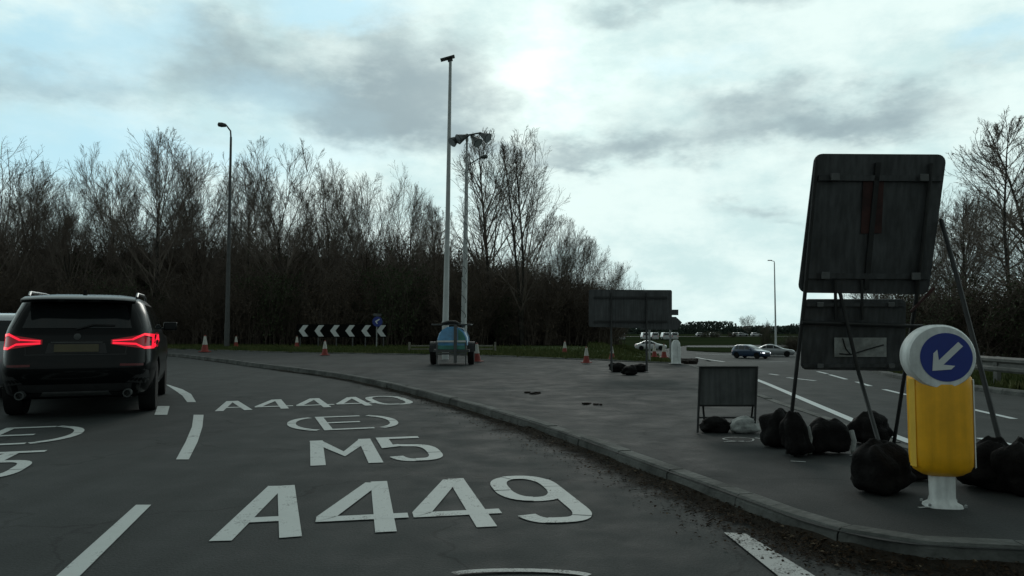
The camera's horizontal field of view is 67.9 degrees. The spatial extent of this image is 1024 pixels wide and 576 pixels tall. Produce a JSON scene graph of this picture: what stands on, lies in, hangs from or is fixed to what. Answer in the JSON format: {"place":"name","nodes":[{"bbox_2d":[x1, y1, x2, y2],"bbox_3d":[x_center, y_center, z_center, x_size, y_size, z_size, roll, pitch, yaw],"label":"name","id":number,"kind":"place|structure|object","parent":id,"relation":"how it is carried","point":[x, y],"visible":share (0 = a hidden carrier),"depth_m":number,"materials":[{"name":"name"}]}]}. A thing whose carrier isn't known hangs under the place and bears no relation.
{"place":"outdoors","nodes":[
{"label":"outdoors","id":0,"kind":"place"},
{"bbox_2d":[182,340,580,344],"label":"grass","id":1,"kind":"structure","parent":0,"point":[429,343],"depth_m":48.43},
{"bbox_2d":[0,273,64,312],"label":"bush","id":2,"kind":"object","parent":1,"relation":"on","point":[17,297],"visible":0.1,"depth_m":48.50,"materials":[{"name":"brown plant"}]},
{"bbox_2d":[0,243,67,312],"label":"bush","id":3,"kind":"object","parent":1,"relation":"on","point":[12,286],"visible":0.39,"depth_m":49.80,"materials":[{"name":"brown plant"}]},
{"bbox_2d":[1,158,80,290],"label":"bare tree","id":4,"kind":"object","parent":1,"relation":"on","point":[21,192],"visible":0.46,"depth_m":54.78,"materials":[{"name":"brown plant"}]},
{"bbox_2d":[0,136,85,298],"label":"bare tree","id":5,"kind":"object","parent":1,"relation":"on","point":[10,224],"visible":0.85,"depth_m":52.18,"materials":[{"name":"brown plant"}]},
{"bbox_2d":[0,229,107,284],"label":"bush","id":6,"kind":"object","parent":1,"relation":"on","point":[41,253],"visible":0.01,"depth_m":58.02,"materials":[{"name":"brown plant"}]},
{"bbox_2d":[17,169,136,291],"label":"bare tree","id":7,"kind":"object","parent":1,"relation":"on","point":[64,235],"visible":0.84,"depth_m":53.92,"materials":[{"name":"brown plant"}]},
{"bbox_2d":[45,257,154,302],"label":"bush","id":8,"kind":"object","parent":1,"relation":"on","point":[67,287],"visible":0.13,"depth_m":47.18,"materials":[{"name":"brown plant"}]},
{"bbox_2d":[51,201,152,263],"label":"bare tree","id":9,"kind":"object","parent":1,"relation":"on","point":[82,228],"visible":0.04,"depth_m":63.11,"materials":[{"name":"brown plant"}]},
{"bbox_2d":[31,142,174,288],"bbox_3d":[-29.901,-3.382,57.861,9.271,15.326,9.180,0,-3,5],"label":"bare tree","id":10,"kind":"object","parent":1,"relation":"on","point":[102,200],"visible":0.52,"depth_m":56.78,"materials":[{"name":"brown plant"}]},
{"bbox_2d":[39,231,166,298],"bbox_3d":[-32.096,-0.324,59.541,9.927,9.447,10.066,1,-3,-23],"label":"bush","id":11,"kind":"object","parent":1,"relation":"on","point":[83,271],"visible":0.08,"depth_m":57.21,"materials":[{"name":"brown plant"}]},
{"bbox_2d":[56,237,168,301],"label":"bush","id":12,"kind":"object","parent":1,"relation":"on","point":[119,272],"visible":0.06,"depth_m":56.78,"materials":[{"name":"brown plant"}]},
{"bbox_2d":[75,262,164,308],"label":"bush","id":13,"kind":"object","parent":1,"relation":"on","point":[120,293],"visible":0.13,"depth_m":47.28,"materials":[{"name":"brown plant"}]},
{"bbox_2d":[107,226,181,290],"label":"bush","id":14,"kind":"object","parent":1,"relation":"on","point":[143,262],"visible":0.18,"depth_m":57.99,"materials":[{"name":"brown plant"}]},
{"bbox_2d":[86,127,231,307],"bbox_3d":[-24.266,-3.546,52.634,9.313,15.100,10.005,1,-3,-25],"label":"bare tree","id":15,"kind":"object","parent":1,"relation":"on","point":[158,246],"visible":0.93,"depth_m":51.80,"materials":[{"name":"brown plant"}]},
{"bbox_2d":[95,189,223,290],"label":"bare tree","id":16,"kind":"object","parent":1,"relation":"on","point":[168,255],"visible":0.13,"depth_m":58.72,"materials":[{"name":"brown plant"}]},
{"bbox_2d":[119,142,260,299],"bbox_3d":[-23.715,-3.434,55.485,9.977,15.220,8.530,0,-3,9],"label":"bare tree","id":17,"kind":"object","parent":1,"relation":"on","point":[189,251],"visible":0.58,"depth_m":54.67,"materials":[{"name":"brown plant"}]},
{"bbox_2d":[137,237,260,341],"bbox_3d":[-23.867,0.099,59.280,10.234,8.531,10.425,-2,-4,33],"label":"bush","id":18,"kind":"object","parent":1,"relation":"on","point":[182,272],"visible":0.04,"depth_m":55.90,"materials":[{"name":"brown plant"}]},
{"bbox_2d":[157,264,251,344],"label":"bush","id":19,"kind":"object","parent":1,"relation":"on","point":[175,296],"visible":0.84,"depth_m":46.61,"materials":[{"name":"brown plant"}]},
{"bbox_2d":[197,260,272,344],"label":"bush","id":20,"kind":"object","parent":1,"relation":"on","point":[239,315],"visible":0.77,"depth_m":46.70,"materials":[{"name":"brown plant"}]},
{"bbox_2d":[200,160,287,341],"bbox_3d":[-18.961,-2.686,54.297,5.421,13.520,6.698,-1,-3,18],"label":"bare tree","id":21,"kind":"object","parent":1,"relation":"on","point":[241,249],"visible":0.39,"depth_m":53.74,"materials":[{"name":"brown plant"}]},
{"bbox_2d":[210,243,351,343],"bbox_3d":[-15.730,0.252,52.435,9.261,7.469,9.434,-2,-4,36],"label":"bush","id":22,"kind":"object","parent":1,"relation":"on","point":[287,277],"visible":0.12,"depth_m":50.56,"materials":[{"name":"brown plant"}]},
{"bbox_2d":[206,136,360,341],"bbox_3d":[-15.907,-3.119,50.991,9.352,14.052,9.445,2,-4,-36],"label":"bare tree","id":23,"kind":"object","parent":1,"relation":"on","point":[267,210],"visible":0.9,"depth_m":49.77,"materials":[{"name":"brown plant"}]},
{"bbox_2d":[218,231,389,341],"bbox_3d":[-15.927,-0.291,57.858,11.420,9.182,11.634,-2,-3,30],"label":"bush","id":24,"kind":"object","parent":1,"relation":"on","point":[298,260],"visible":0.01,"depth_m":56.31,"materials":[{"name":"brown plant"}]},
{"bbox_2d":[277,159,373,289],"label":"bare tree","id":25,"kind":"object","parent":1,"relation":"on","point":[328,208],"visible":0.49,"depth_m":55.05,"materials":[{"name":"brown plant"}]},
{"bbox_2d":[322,232,418,343],"bbox_3d":[-9.276,0.119,51.990,7.516,7.687,6.543,1,-3,-15],"label":"bush","id":26,"kind":"object","parent":1,"relation":"on","point":[368,265],"visible":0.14,"depth_m":50.62,"materials":[{"name":"brown plant"}]},
{"bbox_2d":[309,161,443,341],"bbox_3d":[-9.573,-2.367,51.707,8.764,12.627,7.494,2,-4,-34],"label":"bare tree","id":27,"kind":"object","parent":1,"relation":"on","point":[357,223],"visible":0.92,"depth_m":50.79,"materials":[{"name":"brown plant"}]},
{"bbox_2d":[347,238,435,345],"bbox_3d":[-7.477,0.316,47.327,5.854,6.789,5.773,-3,-4,45],"label":"bush","id":28,"kind":"object","parent":1,"relation":"on","point":[393,285],"visible":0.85,"depth_m":46.53,"materials":[{"name":"brown plant"}]},
{"bbox_2d":[369,184,452,342],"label":"bare tree","id":29,"kind":"object","parent":1,"relation":"on","point":[416,211],"visible":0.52,"depth_m":54.96,"materials":[{"name":"brown plant"}]},
{"bbox_2d":[368,210,485,270],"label":"bush","id":30,"kind":"object","parent":1,"relation":"on","point":[425,246],"visible":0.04,"depth_m":64.02,"materials":[{"name":"brown plant"}]},
{"bbox_2d":[405,202,460,285],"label":"bare tree","id":31,"kind":"object","parent":1,"relation":"on","point":[434,212],"visible":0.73,"depth_m":52.05,"materials":[{"name":"brown plant"}]},
{"bbox_2d":[397,255,484,343],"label":"bush","id":32,"kind":"object","parent":1,"relation":"on","point":[419,278],"visible":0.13,"depth_m":48.76,"materials":[{"name":"brown plant"}]},
{"bbox_2d":[396,217,498,285],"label":"bush","id":33,"kind":"object","parent":1,"relation":"on","point":[439,270],"visible":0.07,"depth_m":58.32,"materials":[{"name":"brown plant"}]},
{"bbox_2d":[407,256,515,344],"bbox_3d":[-2.981,0.633,47.628,7.038,6.157,7.170,-2,-4,37],"label":"bush","id":34,"kind":"object","parent":1,"relation":"on","point":[478,310],"visible":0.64,"depth_m":46.41,"materials":[{"name":"brown plant"}]},
{"bbox_2d":[444,126,540,343],"bbox_3d":[-1.449,-3.366,50.007,6.431,14.454,6.224,-3,-4,42],"label":"bare tree","id":35,"kind":"object","parent":1,"relation":"on","point":[485,237],"visible":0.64,"depth_m":49.72,"materials":[{"name":"brown plant"}]},
{"bbox_2d":[449,250,538,342],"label":"bush","id":36,"kind":"object","parent":1,"relation":"on","point":[496,279],"visible":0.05,"depth_m":53.42,"materials":[{"name":"brown plant"}]},
{"bbox_2d":[468,126,569,344],"bbox_3d":[0.297,-3.242,47.166,6.204,13.926,6.651,0,-3,-7],"label":"bare tree","id":37,"kind":"object","parent":1,"relation":"on","point":[520,289],"visible":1,"depth_m":46.07,"materials":[{"name":"brown plant"}]},
{"bbox_2d":[479,264,583,345],"bbox_3d":[1.416,0.954,48.253,6.393,5.560,6.513,-1,-3,16],"label":"bush","id":38,"kind":"object","parent":1,"relation":"on","point":[550,331],"visible":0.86,"depth_m":46.87,"materials":[{"name":"brown plant"}]},
{"bbox_2d":[508,267,587,343],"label":"bush","id":39,"kind":"object","parent":1,"relation":"on","point":[551,308],"visible":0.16,"depth_m":49.03,"materials":[{"name":"brown plant"}]},
{"bbox_2d":[507,213,594,343],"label":"bare tree","id":40,"kind":"object","parent":1,"relation":"on","point":[568,239],"visible":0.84,"depth_m":48.67,"materials":[{"name":"brown plant"}]},
{"bbox_2d":[536,276,611,345],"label":"bush","id":41,"kind":"object","parent":1,"relation":"on","point":[575,324],"visible":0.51,"depth_m":48.35,"materials":[{"name":"brown plant"}]},
{"bbox_2d":[167,342,670,361],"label":"grass verge","id":42,"kind":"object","parent":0,"point":[551,346],"depth_m":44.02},
{"bbox_2d":[217,122,231,345],"bbox_3d":[-16.222,-3.042,42.710,0.918,12.705,0.299,0,-3,0],"label":"street lamp","id":43,"kind":"object","parent":42,"relation":"on","point":[227,316],"visible":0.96,"depth_m":42.58,"materials":[{"name":"metal"}]},
{"bbox_2d":[296,324,386,346],"bbox_3d":[-9.618,2.740,42.952,5.115,1.382,0.097,0,-3,0],"label":"chevron sign","id":44,"kind":"object","parent":42,"relation":"on","point":[336,330],"visible":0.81,"depth_m":42.93,"materials":[{"name":"metal"}]},
{"bbox_2d":[463,155,487,331],"bbox_3d":[-1.944,-1.964,40.151,1.319,10.282,0.256,0,-3,0],"label":"street lamp","id":45,"kind":"object","parent":42,"relation":"on","point":[482,157],"visible":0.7,"depth_m":40.13,"materials":[{"name":"metal"}]},
{"bbox_2d":[539,234,631,343],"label":"bare tree","id":46,"kind":"object","parent":42,"relation":"on","point":[593,257],"visible":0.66,"depth_m":49.29,"materials":[{"name":"brown plant"}]},
{"bbox_2d":[589,260,641,344],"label":"bare tree","id":47,"kind":"object","parent":42,"relation":"on","point":[611,279],"visible":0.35,"depth_m":53.05,"materials":[{"name":"brown plant"}]},
{"bbox_2d":[588,340,658,357],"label":"grass","id":48,"kind":"structure","parent":42,"relation":"on","point":[619,348],"depth_m":43.09,"materials":[{"name":"plant"}]},
{"bbox_2d":[640,310,681,359],"bbox_3d":[4.895,1.549,25.001,1.382,1.674,0.095,0,-3,0],"label":"direction sign","id":49,"kind":"object","parent":42,"relation":"on","point":[676,322],"visible":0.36,"depth_m":24.97,"materials":[{"name":"metal"}]},
{"bbox_2d":[429,132,491,364],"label":"lighting tower","id":50,"kind":"structure","parent":0,"point":[455,339],"depth_m":22.68,"materials":[{"name":"metal"}]},
{"bbox_2d":[0,345,1023,575],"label":"road","id":51,"kind":"structure","parent":0,"point":[65,503],"depth_m":5.76,"materials":[{"name":"asphalt"}]},
{"bbox_2d":[0,313,15,385],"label":"car","id":52,"kind":"object","parent":51,"relation":"on","point":[6,319],"visible":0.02,"depth_m":13.04,"materials":[{"name":"silver metal"}]},
{"bbox_2d":[0,450,46,476],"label":"road marking","id":53,"kind":"object","parent":51,"relation":"on","point":[20,465],"visible":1,"depth_m":6.80,"materials":[{"name":"paint"}]},
{"bbox_2d":[0,426,83,444],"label":"road marking","id":54,"kind":"object","parent":51,"relation":"on","point":[74,433],"visible":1,"depth_m":8.61,"materials":[{"name":"paint"}]},
{"bbox_2d":[1,290,176,414],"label":"suv","id":55,"kind":"object","parent":51,"relation":"on","point":[61,346],"visible":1,"depth_m":10.19,"materials":[{"name":"black paint"}]},
{"bbox_2d":[57,505,149,575],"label":"lane line","id":56,"kind":"object","parent":51,"relation":"on","point":[80,564],"visible":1,"depth_m":4.20,"materials":[{"name":"paint"}]},
{"bbox_2d":[176,415,203,458],"bbox_3d":[-3.644,1.654,8.704,0.153,0.001,3.840,1,-3,-20],"label":"lane line","id":57,"kind":"object","parent":51,"relation":"on","point":[187,449],"visible":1,"depth_m":8.22,"materials":[{"name":"paint"}]},
{"bbox_2d":[216,396,412,410],"bbox_3d":[-3.147,1.835,12.182,3.008,0.003,1.555,1,-3,-21],"label":"road marking","id":58,"kind":"object","parent":51,"relation":"on","point":[279,402],"visible":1,"depth_m":12.04,"materials":[{"name":"paint"}]},
{"bbox_2d":[287,415,397,430],"bbox_3d":[-2.142,1.701,9.632,1.360,0.003,1.420,1,-3,-19],"label":"road marking","id":59,"kind":"object","parent":51,"relation":"on","point":[323,423],"visible":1,"depth_m":9.52,"materials":[{"name":"paint"}]},
{"bbox_2d":[310,436,442,465],"bbox_3d":[-1.365,1.589,7.502,1.223,0.003,1.551,1,-3,-15],"label":"road marking","id":60,"kind":"object","parent":51,"relation":"on","point":[317,455],"visible":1,"depth_m":7.46,"materials":[{"name":"paint"}]},
{"bbox_2d":[209,476,591,540],"bbox_3d":[-0.714,1.469,5.221,2.317,0.003,1.506,1,-3,-11],"label":"road marking","id":61,"kind":"object","parent":51,"relation":"on","point":[383,516],"visible":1,"depth_m":5.06,"materials":[{"name":"paint"}]},
{"bbox_2d":[167,348,670,363],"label":"kerb","id":62,"kind":"structure","parent":51,"relation":"on","point":[429,354],"depth_m":30.72,"materials":[{"name":"concrete"}]},
{"bbox_2d":[452,568,589,575],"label":"road marking","id":63,"kind":"object","parent":51,"relation":"on","point":[520,570],"visible":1,"depth_m":3.73,"materials":[{"name":"paint"}]},
{"bbox_2d":[167,353,1023,572],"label":"kerb","id":64,"kind":"structure","parent":51,"relation":"on","point":[960,553],"depth_m":4.85,"materials":[{"name":"concrete"}]},
{"bbox_2d":[173,356,1023,575],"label":"gutter dirt","id":65,"kind":"structure","parent":51,"relation":"on","point":[1017,567],"depth_m":4.34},
{"bbox_2d":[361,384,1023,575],"bbox_3d":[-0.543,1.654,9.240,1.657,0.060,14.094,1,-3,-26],"label":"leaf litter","id":66,"kind":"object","parent":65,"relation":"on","point":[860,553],"visible":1,"depth_m":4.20,"materials":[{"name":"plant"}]},
{"bbox_2d":[732,345,770,358],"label":"car","id":67,"kind":"object","parent":51,"relation":"on","point":[744,351],"visible":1,"depth_m":82.50,"materials":[{"name":"blue paint"}]},
{"bbox_2d":[724,532,813,575],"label":"edge line","id":68,"kind":"object","parent":51,"relation":"on","point":[775,562],"visible":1,"depth_m":3.93,"materials":[{"name":"paint"}]},
{"bbox_2d":[758,344,794,356],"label":"car","id":69,"kind":"object","parent":51,"relation":"on","point":[774,349],"visible":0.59,"depth_m":87.52,"materials":[{"name":"silver metal"}]},
{"bbox_2d":[681,364,907,448],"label":"kerb","id":70,"kind":"structure","parent":51,"relation":"on","point":[904,446],"depth_m":10.05,"materials":[{"name":"concrete"}]},
{"bbox_2d":[758,379,907,442],"bbox_3d":[4.827,1.833,12.133,0.333,0.003,12.427,0,-3,8],"label":"edge line","id":71,"kind":"object","parent":51,"relation":"on","point":[901,438],"visible":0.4,"depth_m":11.56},
{"bbox_2d":[872,371,1023,396],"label":"kerb","id":72,"kind":"structure","parent":51,"relation":"on","point":[1006,391],"depth_m":14.10,"materials":[{"name":"concrete"}]},
{"bbox_2d":[0,0,1023,328],"label":"sky","id":73,"kind":"structure","parent":0,"point":[685,137],"materials":[{"name":"white"}]},
{"bbox_2d":[167,349,1023,549],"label":"island","id":74,"kind":"structure","parent":0,"point":[651,412],"depth_m":8.58,"materials":[{"name":"concrete"}]},
{"bbox_2d":[440,55,454,358],"bbox_3d":[-2.285,-2.894,26.689,0.523,10.762,0.342,0,-3,0],"label":"street lamp","id":75,"kind":"object","parent":74,"relation":"on","point":[446,257],"visible":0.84,"depth_m":26.61,"materials":[{"name":"metal"}]},
{"bbox_2d":[589,290,671,370],"bbox_3d":[2.843,0.970,17.789,2.004,1.911,0.876,0,-3,0],"label":"temporary sign","id":76,"kind":"object","parent":74,"relation":"on","point":[646,309],"visible":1,"depth_m":18.23,"materials":[{"name":"metal"}]},
{"bbox_2d":[668,340,681,364],"bbox_3d":[4.909,1.922,22.767,0.420,0.730,0.340,0,-3,0],"label":"bollard","id":77,"kind":"object","parent":74,"relation":"on","point":[675,352],"visible":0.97,"depth_m":22.67,"materials":[{"name":"white plastic"}]},
{"bbox_2d":[699,416,730,432],"bbox_3d":[2.129,1.423,7.970,0.342,0.163,0.222,0,-3,-3],"label":"sandbag","id":78,"kind":"object","parent":74,"relation":"on","point":[716,424],"visible":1,"depth_m":7.88,"materials":[{"name":"plastic"}]},
{"bbox_2d":[696,366,757,432],"bbox_3d":[2.275,1.179,8.137,0.742,0.703,0.580,0,-3,0],"label":"frame sign","id":79,"kind":"object","parent":74,"relation":"on","point":[727,386],"visible":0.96,"depth_m":7.93,"materials":[{"name":"metal"}]},
{"bbox_2d":[730,416,759,432],"bbox_3d":[2.419,1.416,7.919,0.308,0.170,0.228,0,-3,6],"label":"sandbag","id":80,"kind":"object","parent":74,"relation":"on","point":[743,424],"visible":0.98,"depth_m":7.83,"materials":[{"name":"plastic"}]},
{"bbox_2d":[759,408,786,446],"bbox_3d":[2.440,1.277,6.995,0.302,0.353,0.294,6,-4,-11],"label":"sandbag","id":81,"kind":"object","parent":74,"relation":"on","point":[769,426],"visible":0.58,"depth_m":6.91,"materials":[{"name":"plastic"}]},
{"bbox_2d":[779,410,814,455],"bbox_3d":[2.419,1.233,6.469,0.241,0.383,0.286,0,-3,-6],"label":"sandbag","id":82,"kind":"object","parent":74,"relation":"on","point":[794,434],"visible":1,"depth_m":6.38,"materials":[{"name":"plastic"}]},
{"bbox_2d":[807,417,856,453],"bbox_3d":[2.724,1.276,6.598,0.428,0.312,0.305,0,-3,6],"label":"sandbag","id":83,"kind":"object","parent":74,"relation":"on","point":[832,435],"visible":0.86,"depth_m":6.49,"materials":[{"name":"plastic"}]},
{"bbox_2d":[847,410,892,443],"bbox_3d":[3.364,1.306,7.150,0.438,0.309,0.344,1,-3,-17],"label":"sandbag","id":84,"kind":"object","parent":74,"relation":"on","point":[860,425],"visible":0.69,"depth_m":7.05,"materials":[{"name":"plastic"}]},
{"bbox_2d":[850,438,916,495],"bbox_3d":[2.457,1.172,5.066,0.423,0.358,0.326,-5,-1,-23],"label":"sandbag","id":85,"kind":"object","parent":74,"relation":"on","point":[881,467],"visible":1,"depth_m":4.95,"materials":[{"name":"plastic"}]},
{"bbox_2d":[785,154,1000,453],"bbox_3d":[2.973,0.166,6.253,1.206,2.519,1.834,0,-3,0],"label":"temporary sign","id":86,"kind":"object","parent":74,"relation":"on","point":[871,223],"visible":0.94,"depth_m":6.30,"materials":[{"name":"metal"}]},
{"bbox_2d":[900,325,976,509],"bbox_3d":[2.618,0.781,4.679,0.400,1.108,0.256,-1,-3,10],"label":"traffic bollard","id":87,"kind":"object","parent":74,"relation":"on","point":[938,362],"visible":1,"depth_m":4.58,"materials":[{"name":"yellow plastic"}]},
{"bbox_2d":[956,435,1009,492],"bbox_3d":[3.249,1.180,5.180,0.415,0.354,0.350,6,-1,17],"label":"sandbag","id":88,"kind":"object","parent":74,"relation":"on","point":[983,475],"visible":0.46,"depth_m":5.08,"materials":[{"name":"plastic"}]},
{"bbox_2d":[990,436,1023,496],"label":"sandbag","id":89,"kind":"object","parent":74,"relation":"on","point":[1007,464],"visible":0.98,"depth_m":4.93,"materials":[{"name":"plastic"}]},
{"bbox_2d":[614,337,791,351],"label":"field","id":90,"kind":"structure","parent":0,"point":[633,341],"depth_m":183.22,"materials":[{"name":"green plant"}]},
{"bbox_2d":[625,329,797,335],"bbox_3d":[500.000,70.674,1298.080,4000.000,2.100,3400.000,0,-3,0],"label":"ground","id":91,"kind":"structure","parent":0,"point":[707,334],"depth_m":398.12,"materials":[{"name":"green plant"}]},
{"bbox_2d":[624,321,799,333],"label":"distant hedgerow","id":92,"kind":"object","parent":91,"relation":"on","point":[701,327],"visible":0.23,"depth_m":424.67,"materials":[{"name":"green plant"}]},
{"bbox_2d":[756,320,774,345],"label":"bush","id":93,"kind":"object","parent":91,"relation":"on","point":[766,338],"visible":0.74,"depth_m":96.47,"materials":[{"name":"green plant"}]},
{"bbox_2d":[686,347,796,351],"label":"grass strip","id":94,"kind":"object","parent":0,"point":[719,349],"depth_m":113.63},
{"bbox_2d":[905,187,1020,295],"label":"bare tree","id":95,"kind":"object","parent":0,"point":[972,191],"visible":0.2,"depth_m":37.65,"materials":[{"name":"brown plant"}]},
{"bbox_2d":[930,193,1019,301],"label":"bare tree","id":96,"kind":"object","parent":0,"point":[960,232],"visible":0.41,"depth_m":34.42,"materials":[{"name":"brown plant"}]},
{"bbox_2d":[932,183,1023,297],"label":"bare tree","id":97,"kind":"object","parent":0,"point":[957,250],"visible":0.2,"depth_m":36.88,"materials":[{"name":"brown plant"}]},
{"bbox_2d":[936,105,1023,354],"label":"bare tree","id":98,"kind":"object","parent":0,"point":[1007,252],"visible":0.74,"depth_m":30.80,"materials":[{"name":"brown plant"}]},
{"bbox_2d":[958,118,1023,294],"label":"bare tree","id":99,"kind":"object","parent":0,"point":[996,140],"visible":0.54,"depth_m":33.20,"materials":[{"name":"brown plant"}]},
{"bbox_2d":[990,185,1023,276],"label":"bare tree","id":100,"kind":"object","parent":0,"point":[1019,236],"visible":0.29,"depth_m":35.65,"materials":[{"name":"brown plant"}]},
{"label":"grass verge","id":101,"kind":"structure","parent":0,"visible":0},
{"bbox_2d":[869,278,980,336],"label":"bush","id":102,"kind":"object","parent":101,"relation":"on","point":[940,319],"visible":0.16,"depth_m":23.98,"materials":[{"name":"brown plant"}]},
{"bbox_2d":[908,202,959,298],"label":"bare tree","id":103,"kind":"object","parent":101,"relation":"on","point":[938,261],"visible":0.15,"depth_m":34.44,"materials":[{"name":"brown plant"}]},
{"bbox_2d":[889,357,1023,389],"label":"grass","id":104,"kind":"structure","parent":101,"relation":"on","point":[1012,381],"depth_m":14.83,"materials":[{"name":"plant"}]},
{"bbox_2d":[900,262,1023,357],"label":"bush","id":105,"kind":"object","parent":101,"relation":"on","point":[989,340],"visible":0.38,"depth_m":23.57,"materials":[{"name":"brown plant"}]},
{"bbox_2d":[908,244,1023,357],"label":"bush","id":106,"kind":"object","parent":101,"relation":"on","point":[1011,336],"visible":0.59,"depth_m":23.29,"materials":[{"name":"brown plant"}]},
{"bbox_2d":[963,255,1023,357],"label":"bush","id":107,"kind":"object","parent":101,"relation":"on","point":[1017,286],"visible":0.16,"depth_m":24.10,"materials":[{"name":"brown plant"}]},
{"bbox_2d":[974,356,1023,383],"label":"crash barrier","id":108,"kind":"object","parent":101,"relation":"on","point":[996,365],"visible":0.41,"depth_m":14.74,"materials":[{"name":"metal"}]},
{"bbox_2d":[975,155,1023,295],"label":"bare tree","id":109,"kind":"object","parent":101,"relation":"on","point":[1014,242],"visible":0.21,"depth_m":37.10,"materials":[{"name":"brown plant"}]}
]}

